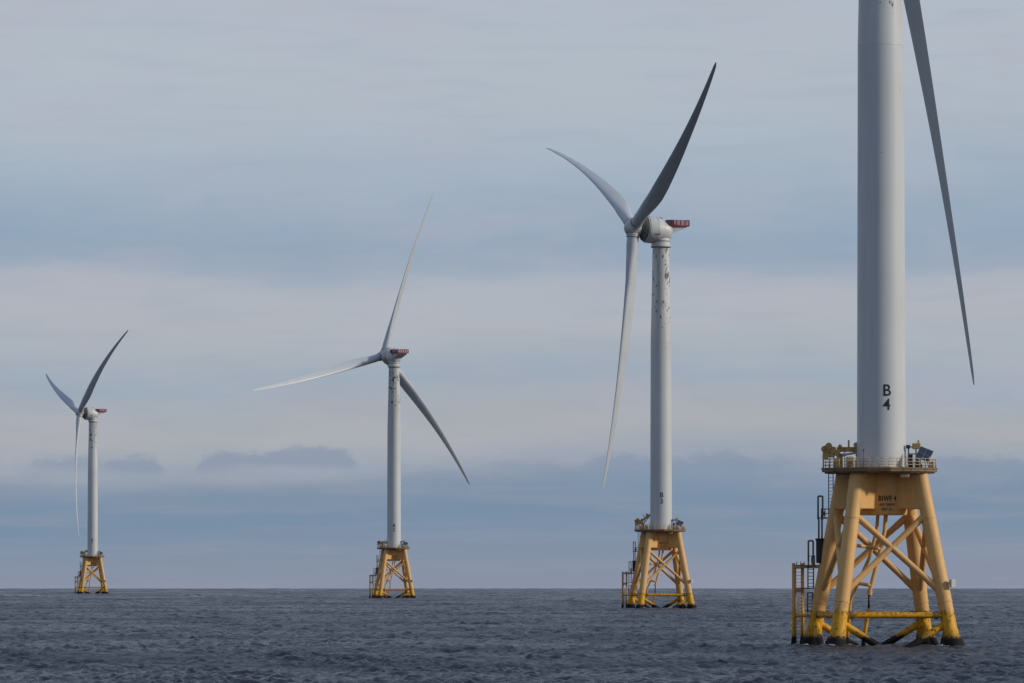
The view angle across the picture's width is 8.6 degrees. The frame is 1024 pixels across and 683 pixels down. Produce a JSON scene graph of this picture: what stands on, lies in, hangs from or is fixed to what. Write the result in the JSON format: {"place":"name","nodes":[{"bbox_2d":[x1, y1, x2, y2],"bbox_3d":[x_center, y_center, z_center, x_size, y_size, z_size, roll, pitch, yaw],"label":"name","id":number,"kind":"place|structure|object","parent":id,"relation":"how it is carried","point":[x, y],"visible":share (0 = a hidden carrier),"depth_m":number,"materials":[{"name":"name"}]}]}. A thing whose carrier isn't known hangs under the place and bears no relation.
{"place":"outdoors","nodes":[
{"label":"outdoors","id":0,"kind":"place"},
{"bbox_2d":[0,588,1023,682],"bbox_3d":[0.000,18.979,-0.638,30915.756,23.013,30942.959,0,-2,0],"label":"sea","id":1,"kind":"structure","parent":0,"point":[345,635],"depth_m":905.39,"materials":[{"name":"blue liquid"}]},
{"bbox_2d":[46,330,127,593],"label":"wind turbine","id":2,"kind":"object","parent":1,"relation":"in","point":[92,556],"visible":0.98,"depth_m":3871.14,"materials":[{"name":"white metal"}]},
{"bbox_2d":[252,192,469,597],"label":"wind turbine","id":3,"kind":"object","parent":1,"relation":"in","point":[394,549],"visible":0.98,"depth_m":2879.70,"materials":[{"name":"white metal"}]},
{"bbox_2d":[546,62,715,608],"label":"wind turbine","id":4,"kind":"object","parent":1,"relation":"in","point":[658,532],"visible":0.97,"depth_m":1840.74,"materials":[{"name":"white metal"}]},
{"bbox_2d":[791,0,973,647],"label":"wind turbine","id":5,"kind":"object","parent":1,"relation":"in","point":[879,478],"visible":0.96,"depth_m":817.87,"materials":[{"name":"paint"}]},
{"bbox_2d":[0,0,1023,588],"label":"sky","id":6,"kind":"structure","parent":0,"point":[243,190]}
]}

